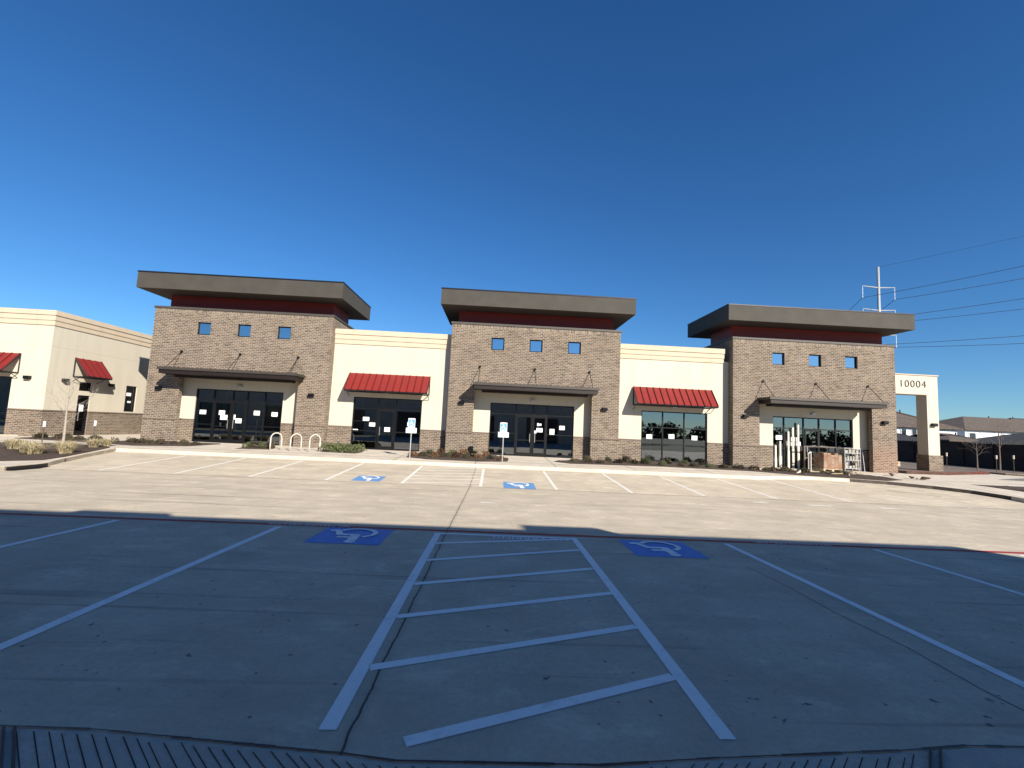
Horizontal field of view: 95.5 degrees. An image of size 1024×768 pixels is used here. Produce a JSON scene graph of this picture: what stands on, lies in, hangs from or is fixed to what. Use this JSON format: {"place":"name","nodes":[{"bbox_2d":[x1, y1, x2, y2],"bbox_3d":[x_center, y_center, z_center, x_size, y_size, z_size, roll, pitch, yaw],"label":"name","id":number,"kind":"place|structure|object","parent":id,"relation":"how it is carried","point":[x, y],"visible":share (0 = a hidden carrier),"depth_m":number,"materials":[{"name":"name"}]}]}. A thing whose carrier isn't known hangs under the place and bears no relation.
{"place":"outdoors","nodes":[
{"label":"outdoors","id":0,"kind":"place"},
{"bbox_2d":[0,438,130,470],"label":"sidewalk","id":1,"kind":"structure","parent":0,"point":[3,463],"depth_m":17.86,"materials":[{"name":"concrete"}]},
{"bbox_2d":[0,442,109,460],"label":"planting bed","id":2,"kind":"object","parent":1,"relation":"on","point":[49,452],"visible":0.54,"depth_m":18.09,"materials":[{"name":"soil"}]},
{"bbox_2d":[2,438,31,448],"bbox_3d":[-20.294,2.398,19.053,1.615,0.544,1.448,-1,-7,35],"label":"grass clump","id":3,"kind":"object","parent":2,"relation":"on","point":[8,443],"visible":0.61,"depth_m":18.86,"materials":[{"name":"plant"}]},
{"bbox_2d":[2,439,50,452],"bbox_3d":[-19.114,2.408,18.345,1.722,0.568,1.596,3,-5,-2],"label":"grass clump","id":4,"kind":"object","parent":2,"relation":"on","point":[24,443],"visible":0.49,"depth_m":18.16,"materials":[{"name":"plant"}]},
{"bbox_2d":[17,442,51,453],"bbox_3d":[-18.314,2.460,17.956,1.571,0.507,1.508,6,-6,-29],"label":"grass clump","id":5,"kind":"object","parent":2,"relation":"on","point":[32,448],"visible":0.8,"depth_m":17.78,"materials":[{"name":"plant"}]},
{"bbox_2d":[45,440,86,453],"bbox_3d":[-17.696,2.453,18.471,1.631,0.622,1.656,3,-5,-2],"label":"grass clump","id":6,"kind":"object","parent":2,"relation":"on","point":[66,447],"visible":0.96,"depth_m":18.36,"materials":[{"name":"plant"}]},
{"bbox_2d":[33,370,101,442],"bbox_3d":[-18.024,1.083,18.892,2.342,3.412,2.511,3,-5,-2],"label":"bare tree","id":7,"kind":"object","parent":2,"relation":"on","point":[65,421],"visible":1,"depth_m":18.96,"materials":[{"name":"grey plant"}]},
{"bbox_2d":[80,437,104,447],"bbox_3d":[-18.604,2.581,20.676,1.279,0.481,1.500,6,-6,-30],"label":"grass clump","id":8,"kind":"object","parent":2,"relation":"on","point":[93,443],"visible":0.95,"depth_m":20.64,"materials":[{"name":"plant"}]},
{"bbox_2d":[99,437,118,445],"bbox_3d":[-18.790,2.645,21.487,1.242,0.440,1.255,3,-5,-2],"label":"grass clump","id":9,"kind":"object","parent":2,"relation":"on","point":[107,442],"visible":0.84,"depth_m":21.46,"materials":[{"name":"plant"}]},
{"bbox_2d":[16,437,99,441],"bbox_3d":[-23.000,2.851,23.965,4.482,0.131,1.786,3,-5,1],"label":"planting bed","id":10,"kind":"object","parent":1,"relation":"on","point":[48,438],"visible":0.34,"depth_m":23.29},
{"bbox_2d":[51,433,73,437],"bbox_3d":[-23.326,2.666,24.160,0.695,0.358,0.830,1,-6,18],"label":"shrub","id":11,"kind":"object","parent":10,"relation":"on","point":[59,435],"visible":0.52,"depth_m":24.03,"materials":[{"name":"green plant"}]},
{"bbox_2d":[111,441,220,445],"bbox_3d":[-18.246,3.085,24.091,4.700,0.167,3.300,3,-5,-2],"label":"planting bed","id":12,"kind":"object","parent":1,"relation":"on","point":[138,444],"visible":0.52,"depth_m":23.28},
{"bbox_2d":[178,438,190,444],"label":"shrub","id":13,"kind":"object","parent":12,"relation":"on","point":[183,442],"visible":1,"depth_m":23.89,"materials":[{"name":"green plant"}]},
{"bbox_2d":[0,434,139,437],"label":"sidewalk","id":14,"kind":"structure","parent":0,"point":[129,435],"depth_m":27.71,"materials":[{"name":"concrete"}]},
{"bbox_2d":[0,451,1023,766],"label":"parking lot","id":15,"kind":"structure","parent":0,"point":[264,639],"depth_m":4.69,"materials":[{"name":"concrete"}]},
{"bbox_2d":[0,448,115,470],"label":"kerb","id":16,"kind":"structure","parent":15,"relation":"on","point":[73,456],"depth_m":17.59,"materials":[{"name":"concrete"}]},
{"bbox_2d":[6,463,49,470],"bbox_3d":[-16.075,2.767,15.546,0.158,0.115,1.669,4,-5,-10],"label":"storm drain","id":17,"kind":"object","parent":16,"relation":"in","point":[14,468],"visible":1,"depth_m":15.47,"materials":[{"name":"metal"}]},
{"bbox_2d":[0,520,118,547],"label":"parking line","id":18,"kind":"object","parent":15,"relation":"on","point":[19,542],"visible":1,"depth_m":6.83,"materials":[{"name":"white paint"}]},
{"bbox_2d":[0,307,151,435],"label":"stucco building","id":19,"kind":"structure","parent":15,"relation":"on","point":[44,349],"depth_m":26.50,"materials":[{"name":"paint"}]},
{"bbox_2d":[0,526,280,649],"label":"parking line","id":20,"kind":"object","parent":15,"relation":"on","point":[17,639],"visible":1,"depth_m":4.53,"materials":[{"name":"white paint"}]},
{"bbox_2d":[101,456,182,469],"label":"parking line","id":21,"kind":"object","parent":15,"relation":"on","point":[139,463],"visible":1,"depth_m":17.87,"materials":[{"name":"white paint"}]},
{"bbox_2d":[173,458,245,473],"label":"parking line","id":22,"kind":"object","parent":15,"relation":"on","point":[208,466],"visible":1,"depth_m":17.95,"materials":[{"name":"white paint"}]},
{"bbox_2d":[247,461,301,476],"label":"parking line","id":23,"kind":"object","parent":15,"relation":"on","point":[273,469],"visible":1,"depth_m":17.98,"materials":[{"name":"white paint"}]},
{"bbox_2d":[325,463,363,479],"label":"parking line","id":24,"kind":"object","parent":15,"relation":"on","point":[343,471],"visible":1,"depth_m":18.19,"materials":[{"name":"white paint"}]},
{"bbox_2d":[304,527,393,544],"bbox_3d":[-2.624,2.485,7.639,1.140,0.022,1.150,3,-5,-2],"label":"accessible parking pad","id":25,"kind":"object","parent":15,"relation":"on","point":[353,536],"visible":1,"depth_m":7.57,"materials":[{"name":"blue paint"}]},
{"bbox_2d":[352,475,385,481],"bbox_3d":[-5.222,3.447,17.019,1.000,0.064,1.150,3,-5,-2],"label":"accessible parking pad","id":26,"kind":"object","parent":15,"relation":"on","point":[368,478],"visible":1,"depth_m":16.97,"materials":[{"name":"blue paint"}]},
{"bbox_2d":[319,532,440,729],"bbox_3d":[-1.186,2.311,5.434,0.105,0.082,5.470,3,-5,-2],"label":"parking line","id":27,"kind":"object","parent":15,"relation":"on","point":[337,711],"visible":1,"depth_m":3.64,"materials":[{"name":"white paint"}]},
{"bbox_2d":[401,466,422,482],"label":"parking line","id":28,"kind":"object","parent":15,"relation":"on","point":[409,476],"visible":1,"depth_m":18.26,"materials":[{"name":"white paint"}]},
{"bbox_2d":[479,469,484,485],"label":"parking line","id":29,"kind":"object","parent":15,"relation":"on","point":[481,479],"visible":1,"depth_m":18.47,"materials":[{"name":"white paint"}]},
{"bbox_2d":[116,448,849,481],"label":"kerb","id":30,"kind":"structure","parent":15,"relation":"on","point":[465,464],"depth_m":21.40,"materials":[{"name":"concrete"}]},
{"bbox_2d":[369,624,637,670],"bbox_3d":[0.064,2.205,3.939,2.458,0.015,0.095,5,-6,-24],"label":"parking line","id":31,"kind":"object","parent":15,"relation":"on","point":[389,664],"visible":1,"depth_m":3.85,"materials":[{"name":"white paint"}]},
{"bbox_2d":[426,549,580,560],"bbox_3d":[-0.051,2.521,6.875,2.454,0.015,0.095,5,-6,-24],"label":"parking line","id":32,"kind":"object","parent":15,"relation":"on","point":[501,555],"visible":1,"depth_m":6.81,"materials":[{"name":"white paint"}]},
{"bbox_2d":[0,513,1007,552],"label":"fire lane line","id":33,"kind":"object","parent":15,"relation":"on","point":[496,532],"visible":1,"depth_m":8.38,"materials":[{"name":"red paint"}]},
{"bbox_2d":[413,568,594,584],"bbox_3d":[-0.011,2.411,5.857,2.450,0.015,0.095,5,-6,-23],"label":"parking line","id":34,"kind":"object","parent":15,"relation":"on","point":[489,577],"visible":1,"depth_m":5.80,"materials":[{"name":"white paint"}]},
{"bbox_2d":[436,539,571,543],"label":"parking line","id":35,"kind":"object","parent":15,"relation":"on","point":[497,541],"visible":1,"depth_m":7.68,"materials":[{"name":"white paint"}]},
{"bbox_2d":[396,592,612,617],"bbox_3d":[0.027,2.307,4.888,2.447,0.015,0.095,5,-6,-23],"label":"parking line","id":36,"kind":"object","parent":15,"relation":"on","point":[496,605],"visible":1,"depth_m":4.82,"materials":[{"name":"white paint"}]},
{"bbox_2d":[441,533,570,538],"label":"parking line","id":37,"kind":"object","parent":15,"relation":"on","point":[506,535],"visible":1,"depth_m":8.14,"materials":[{"name":"white paint"}]},
{"bbox_2d":[0,724,1023,765],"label":"pavement joint","id":38,"kind":"object","parent":15,"relation":"on","point":[552,763],"visible":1,"depth_m":2.58,"materials":[{"name":"metal"}]},
{"bbox_2d":[503,482,535,488],"bbox_3d":[0.263,3.712,17.053,1.150,0.071,1.300,3,-5,-2],"label":"accessible parking pad","id":39,"kind":"object","parent":15,"relation":"on","point":[518,485],"visible":1,"depth_m":17.01,"materials":[{"name":"blue paint"}]},
{"bbox_2d":[493,536,568,540],"bbox_3d":[0.319,2.657,7.999,1.304,0.001,0.155,3,-5,-2],"label":"pavement lettering","id":40,"kind":"object","parent":15,"relation":"on","point":[528,538],"visible":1,"depth_m":8.00,"materials":[{"name":"white paint"}]},
{"bbox_2d":[403,673,675,746],"bbox_3d":[0.304,2.122,3.082,2.037,0.014,0.095,5,-6,-26],"label":"parking line","id":41,"kind":"object","parent":15,"relation":"on","point":[441,732],"visible":1,"depth_m":2.99,"materials":[{"name":"white paint"}]},
{"bbox_2d":[136,270,943,473],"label":"retail building","id":42,"kind":"structure","parent":15,"relation":"on","point":[239,359],"depth_m":27.09,"materials":[{"name":"brown brick"}]},
{"bbox_2d":[198,322,210,334],"bbox_3d":[-17.510,-3.138,26.558,0.744,0.724,0.070,3,-5,-2],"label":"window","id":43,"kind":"structure","parent":42,"relation":"in","point":[203,328],"depth_m":26.55,"materials":[{"name":"blue glass"}]},
{"bbox_2d":[238,324,250,336],"bbox_3d":[-15.274,-3.028,26.634,0.744,0.724,0.070,3,-5,-2],"label":"window","id":44,"kind":"structure","parent":42,"relation":"in","point":[243,330],"depth_m":26.62,"materials":[{"name":"blue glass"}]},
{"bbox_2d":[278,327,290,338],"bbox_3d":[-13.028,-2.917,26.710,0.744,0.724,0.070,3,-5,-2],"label":"window","id":45,"kind":"structure","parent":42,"relation":"in","point":[283,332],"depth_m":26.70,"materials":[{"name":"blue glass"}]},
{"bbox_2d":[491,338,504,349],"bbox_3d":[-0.820,-2.312,27.121,0.744,0.724,0.070,3,-5,-2],"label":"window","id":46,"kind":"structure","parent":42,"relation":"in","point":[497,343],"depth_m":27.11,"materials":[{"name":"blue glass"}]},
{"bbox_2d":[529,340,542,351],"bbox_3d":[1.396,-2.202,27.196,0.744,0.724,0.070,3,-5,-2],"label":"window","id":47,"kind":"structure","parent":42,"relation":"in","point":[535,345],"depth_m":27.19,"materials":[{"name":"blue glass"}]},
{"bbox_2d":[568,342,580,353],"bbox_3d":[3.642,-2.091,27.271,0.744,0.724,0.070,3,-5,-2],"label":"window","id":48,"kind":"structure","parent":42,"relation":"in","point":[573,347],"depth_m":27.27,"materials":[{"name":"blue glass"}]},
{"bbox_2d":[772,353,783,364],"bbox_3d":[15.771,-1.491,27.680,0.744,0.724,0.070,3,-5,-2],"label":"window","id":49,"kind":"structure","parent":42,"relation":"in","point":[777,358],"depth_m":27.67,"materials":[{"name":"blue glass"}]},
{"bbox_2d":[809,355,819,366],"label":"window","id":50,"kind":"structure","parent":42,"relation":"in","point":[814,360],"depth_m":27.75,"materials":[{"name":"blue glass"}]},
{"bbox_2d":[845,356,855,368],"bbox_3d":[20.203,-1.271,27.830,0.744,0.724,0.070,3,-5,-2],"label":"window","id":51,"kind":"structure","parent":42,"relation":"in","point":[850,362],"depth_m":27.82,"materials":[{"name":"blue glass"}]},
{"bbox_2d":[542,471,557,489],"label":"parking line","id":52,"kind":"object","parent":15,"relation":"on","point":[551,482],"visible":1,"depth_m":18.30,"materials":[{"name":"white paint"}]},
{"bbox_2d":[603,474,632,492],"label":"parking line","id":53,"kind":"object","parent":15,"relation":"on","point":[618,483],"visible":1,"depth_m":18.49,"materials":[{"name":"white paint"}]},
{"bbox_2d":[571,538,736,739],"bbox_3d":[1.195,2.429,5.515,0.105,0.082,5.470,3,-5,-2],"label":"parking line","id":54,"kind":"object","parent":15,"relation":"on","point":[718,726],"visible":1,"depth_m":3.74,"materials":[{"name":"white paint"}]},
{"bbox_2d":[619,540,709,558],"bbox_3d":[2.470,2.726,7.712,1.140,0.020,1.100,3,-5,-2],"label":"accessible parking pad","id":55,"kind":"object","parent":15,"relation":"on","point":[660,549],"visible":1,"depth_m":7.65,"materials":[{"name":"blue paint"}]},
{"bbox_2d":[659,476,704,495],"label":"parking line","id":56,"kind":"object","parent":15,"relation":"on","point":[682,486],"visible":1,"depth_m":18.64,"materials":[{"name":"white paint"}]},
{"bbox_2d":[718,479,777,498],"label":"parking line","id":57,"kind":"object","parent":15,"relation":"on","point":[751,490],"visible":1,"depth_m":18.45,"materials":[{"name":"white paint"}]},
{"bbox_2d":[768,479,850,501],"bbox_3d":[12.243,4.412,19.633,0.110,0.256,5.450,3,-5,-2],"label":"parking line","id":58,"kind":"object","parent":15,"relation":"on","point":[812,491],"visible":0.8,"depth_m":18.96,"materials":[{"name":"white paint"}]},
{"bbox_2d":[725,544,1023,686],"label":"parking line","id":59,"kind":"object","parent":15,"relation":"on","point":[968,658],"visible":1,"depth_m":4.72,"materials":[{"name":"white paint"}]},
{"bbox_2d":[748,567,1022,709],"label":"pavement joint","id":60,"kind":"object","parent":15,"relation":"on","point":[903,645],"visible":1,"depth_m":4.15,"materials":[{"name":"concrete"}]},
{"bbox_2d":[850,479,1023,499],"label":"kerb","id":61,"kind":"structure","parent":15,"relation":"on","point":[937,488],"depth_m":21.33,"materials":[{"name":"concrete"}]},
{"bbox_2d":[872,549,1023,595],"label":"parking line","id":62,"kind":"object","parent":15,"relation":"on","point":[1013,591],"visible":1,"depth_m":6.96,"materials":[{"name":"white paint"}]},
{"bbox_2d":[897,440,1023,470],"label":"board fence","id":63,"kind":"object","parent":15,"relation":"on","point":[958,455],"visible":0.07,"depth_m":39.53,"materials":[{"name":"wood"}]},
{"bbox_2d":[0,728,1023,767],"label":"sidewalk","id":64,"kind":"structure","parent":0,"point":[968,757],"depth_m":2.51,"materials":[{"name":"concrete"}]},
{"bbox_2d":[16,731,914,767],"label":"scored groove","id":65,"kind":"object","parent":64,"relation":"on","point":[274,756],"visible":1,"depth_m":2.46},
{"bbox_2d":[0,725,941,767],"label":"paving edge","id":66,"kind":"object","parent":64,"relation":"on","point":[14,749],"visible":1,"depth_m":2.50,"materials":[{"name":"concrete"}]},
{"bbox_2d":[0,0,1023,420],"label":"sky","id":67,"kind":"structure","parent":0,"point":[688,160],"materials":[{"name":"blue"}]},
{"bbox_2d":[12,436,1023,501],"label":"sidewalk","id":68,"kind":"structure","parent":0,"point":[965,482],"depth_m":23.11,"materials":[{"name":"concrete"}]},
{"bbox_2d":[235,447,271,449],"bbox_3d":[-13.298,3.324,24.189,1.530,0.127,1.490,4,-6,-13],"label":"planting bed","id":69,"kind":"object","parent":68,"relation":"on","point":[266,448],"visible":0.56,"depth_m":23.61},
{"bbox_2d":[249,440,260,447],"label":"shrub","id":70,"kind":"object","parent":69,"relation":"on","point":[253,444],"visible":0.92,"depth_m":24.07,"materials":[{"name":"green plant"}]},
{"bbox_2d":[263,440,275,447],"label":"shrub","id":71,"kind":"object","parent":69,"relation":"on","point":[273,445],"visible":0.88,"depth_m":24.12,"materials":[{"name":"green plant"}]},
{"bbox_2d":[269,432,282,449],"bbox_3d":[-12.013,2.916,23.692,0.595,0.914,0.068,8,-8,-44],"label":"bicycle rack","id":72,"kind":"object","parent":68,"relation":"on","point":[271,438],"visible":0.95,"depth_m":23.70,"materials":[{"name":"metal"}]},
{"bbox_2d":[289,433,301,450],"bbox_3d":[-11.014,2.966,23.726,0.595,0.914,0.068,8,-8,-44],"label":"bicycle rack","id":73,"kind":"object","parent":68,"relation":"on","point":[291,439],"visible":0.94,"depth_m":23.73,"materials":[{"name":"metal"}]},
{"bbox_2d":[308,434,320,451],"bbox_3d":[-10.066,3.013,23.758,0.595,0.914,0.068,8,-8,-44],"label":"bicycle rack","id":74,"kind":"object","parent":68,"relation":"on","point":[319,442],"visible":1,"depth_m":23.78,"materials":[{"name":"metal"}]},
{"bbox_2d":[321,450,362,453],"bbox_3d":[-9.088,3.586,25.099,2.300,0.154,2.900,3,-5,-2],"label":"planting bed","id":75,"kind":"object","parent":68,"relation":"on","point":[353,452],"visible":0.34,"depth_m":23.85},
{"bbox_2d":[317,442,366,451],"bbox_3d":[-8.995,3.379,24.834,2.198,0.513,2.254,3,-5,-2],"label":"ground cover","id":76,"kind":"object","parent":75,"relation":"on","point":[338,446],"visible":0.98,"depth_m":24.24,"materials":[{"name":"green plant"}]},
{"bbox_2d":[406,418,416,457],"bbox_3d":[-4.993,2.656,22.963,0.520,1.955,0.089,3,-5,-2],"label":"accessible parking sign","id":77,"kind":"object","parent":68,"relation":"on","point":[411,428],"visible":1,"depth_m":22.98,"materials":[{"name":"metal"}]},
{"bbox_2d":[407,451,507,461],"bbox_3d":[-2.750,3.857,24.663,5.150,0.190,4.200,3,-5,-2],"label":"planting bed","id":78,"kind":"object","parent":68,"relation":"on","point":[472,458],"visible":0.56,"depth_m":23.23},
{"bbox_2d":[498,422,508,461],"bbox_3d":[-0.442,2.861,22.867,0.520,1.962,0.089,3,-5,-2],"label":"accessible parking sign","id":79,"kind":"object","parent":68,"relation":"on","point":[503,432],"visible":1,"depth_m":22.88,"materials":[{"name":"metal"}]},
{"bbox_2d":[554,459,899,480],"bbox_3d":[10.988,4.555,25.228,17.482,0.213,4.276,2,-5,4],"label":"planting bed","id":80,"kind":"object","parent":68,"relation":"on","point":[746,468],"visible":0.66,"depth_m":24.32,"materials":[{"name":"soil"}]},
{"bbox_2d":[622,455,632,461],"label":"shrub","id":81,"kind":"object","parent":80,"relation":"on","point":[626,458],"visible":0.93,"depth_m":25.89,"materials":[{"name":"green plant"}]},
{"bbox_2d":[779,466,794,471],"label":"shrub","id":82,"kind":"object","parent":80,"relation":"on","point":[784,468],"visible":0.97,"depth_m":24.58,"materials":[{"name":"green plant"}]},
{"bbox_2d":[774,445,776,466],"bbox_3d":[15.609,4.301,27.543,0.120,1.330,0.065,3,-5,-2],"label":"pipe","id":83,"kind":"object","parent":68,"relation":"on","point":[775,447],"visible":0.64,"depth_m":27.53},
{"bbox_2d":[779,441,781,467],"bbox_3d":[15.894,4.190,27.564,0.120,1.580,0.065,3,-5,-2],"label":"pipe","id":84,"kind":"object","parent":68,"relation":"on","point":[780,461],"visible":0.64,"depth_m":27.54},
{"bbox_2d":[787,432,789,467],"bbox_3d":[16.407,3.916,27.609,0.120,2.180,0.065,3,-5,-2],"label":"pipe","id":85,"kind":"object","parent":68,"relation":"on","point":[788,458],"visible":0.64,"depth_m":27.59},
{"bbox_2d":[792,428,794,467],"bbox_3d":[16.692,3.806,27.631,0.120,2.430,0.065,3,-5,-2],"label":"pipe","id":86,"kind":"object","parent":68,"relation":"on","point":[793,463],"visible":0.96,"depth_m":27.59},
{"bbox_2d":[797,423,799,468],"bbox_3d":[17.018,3.673,27.655,0.120,2.730,0.065,3,-5,-2],"label":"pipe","id":87,"kind":"object","parent":68,"relation":"on","point":[798,457],"visible":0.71,"depth_m":27.62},
{"bbox_2d":[808,451,811,470],"bbox_3d":[16.813,4.357,26.270,0.205,1.090,0.070,3,-5,-2],"label":"pipe riser","id":88,"kind":"object","parent":68,"relation":"on","point":[810,461],"visible":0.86,"depth_m":26.25,"materials":[{"name":"paint"}]},
{"bbox_2d":[803,446,843,469],"bbox_3d":[18.109,4.341,27.010,2.400,1.380,0.070,3,-5,-2],"label":"timber barrier","id":89,"kind":"object","parent":68,"relation":"on","point":[816,446],"visible":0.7,"depth_m":27.00,"materials":[{"name":"grey wood"}]},
{"bbox_2d":[813,452,841,471],"bbox_3d":[17.970,4.453,26.512,1.100,1.051,0.910,3,-5,-2],"label":"brick pallet","id":90,"kind":"object","parent":68,"relation":"on","point":[828,462],"visible":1,"depth_m":26.10,"materials":[{"name":"brick"}]},
{"bbox_2d":[836,447,860,472],"bbox_3d":[19.226,4.348,26.564,0.948,1.385,0.648,3,-5,-2],"label":"steel rack","id":91,"kind":"object","parent":68,"relation":"on","point":[852,458],"visible":0.79,"depth_m":26.33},
{"bbox_2d":[856,449,864,471],"bbox_3d":[20.671,4.513,27.574,0.369,1.385,0.208,3,-5,-2],"label":"ladder","id":92,"kind":"object","parent":68,"relation":"on","point":[861,461],"visible":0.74,"depth_m":27.55,"materials":[{"name":"metal"}]},
{"bbox_2d":[904,470,989,474],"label":"kerb","id":93,"kind":"structure","parent":68,"relation":"on","point":[952,473],"depth_m":28.19,"materials":[{"name":"red paint"}]},
{"bbox_2d":[971,484,1023,491],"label":"planting bed","id":94,"kind":"object","parent":68,"relation":"on","point":[1017,488],"visible":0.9,"depth_m":21.83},
{"bbox_2d":[898,464,988,474],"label":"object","id":95,"kind":"structure","parent":0,"point":[905,468],"depth_m":29.56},
{"bbox_2d":[899,461,1023,475],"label":"dirt strip","id":96,"kind":"object","parent":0,"point":[1003,472],"visible":0.1,"depth_m":35.35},
{"bbox_2d":[862,267,896,346],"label":"power pole","id":97,"kind":"object","parent":96,"relation":"on","point":[878,287],"visible":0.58,"depth_m":75.91,"materials":[{"name":"metal"}]},
{"bbox_2d":[863,266,1021,297],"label":"power cable","id":98,"kind":"object","parent":97,"relation":"attached to","point":[947,281],"visible":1,"depth_m":68.87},
{"bbox_2d":[883,335,1023,344],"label":"power cable","id":99,"kind":"object","parent":97,"relation":"attached to","point":[952,340],"visible":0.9,"depth_m":67.79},
{"bbox_2d":[895,278,1023,299],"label":"power cable","id":100,"kind":"object","parent":97,"relation":"attached to","point":[959,289],"visible":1,"depth_m":71.03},
{"bbox_2d":[917,298,1023,313],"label":"power cable","id":101,"kind":"object","parent":97,"relation":"attached to","point":[970,306],"visible":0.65,"depth_m":67.03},
{"bbox_2d":[924,343,1023,346],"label":"power cable","id":102,"kind":"object","parent":97,"relation":"attached to","point":[970,345],"visible":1,"depth_m":69.72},
{"bbox_2d":[897,431,916,440],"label":"suburban house","id":103,"kind":"structure","parent":96,"relation":"on","point":[902,437],"depth_m":62.88,"materials":[{"name":"grey brick"}]},
{"bbox_2d":[896,410,963,434],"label":"suburban house","id":104,"kind":"structure","parent":96,"relation":"on","point":[907,423],"depth_m":78.46,"materials":[{"name":"white"}]},
{"bbox_2d":[910,433,980,441],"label":"suburban house","id":105,"kind":"structure","parent":96,"relation":"on","point":[946,437],"depth_m":64.88,"materials":[{"name":"grey brick"}]},
{"bbox_2d":[959,438,987,469],"bbox_3d":[34.195,5.045,33.976,2.382,2.489,1.696,2,-5,10],"label":"bare tree","id":106,"kind":"object","parent":96,"relation":"on","point":[976,451],"visible":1,"depth_m":33.98,"materials":[{"name":"brown plant"}]},
{"bbox_2d":[967,421,1013,469],"bbox_3d":[37.031,4.601,35.757,3.005,3.968,2.607,0,-6,27],"label":"bare tree","id":107,"kind":"object","parent":96,"relation":"on","point":[998,431],"visible":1,"depth_m":35.53,"materials":[{"name":"brown plant"}]},
{"bbox_2d":[964,433,1023,444],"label":"suburban house","id":108,"kind":"structure","parent":96,"relation":"on","point":[1018,438],"depth_m":62.54,"materials":[{"name":"grey brick"}]},
{"label":"ground","id":109,"kind":"structure","parent":0,"visible":0},
{"bbox_2d":[939,416,1023,438],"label":"suburban house","id":110,"kind":"structure","parent":109,"relation":"on","point":[982,425],"depth_m":90.09,"materials":[{"name":"white"}]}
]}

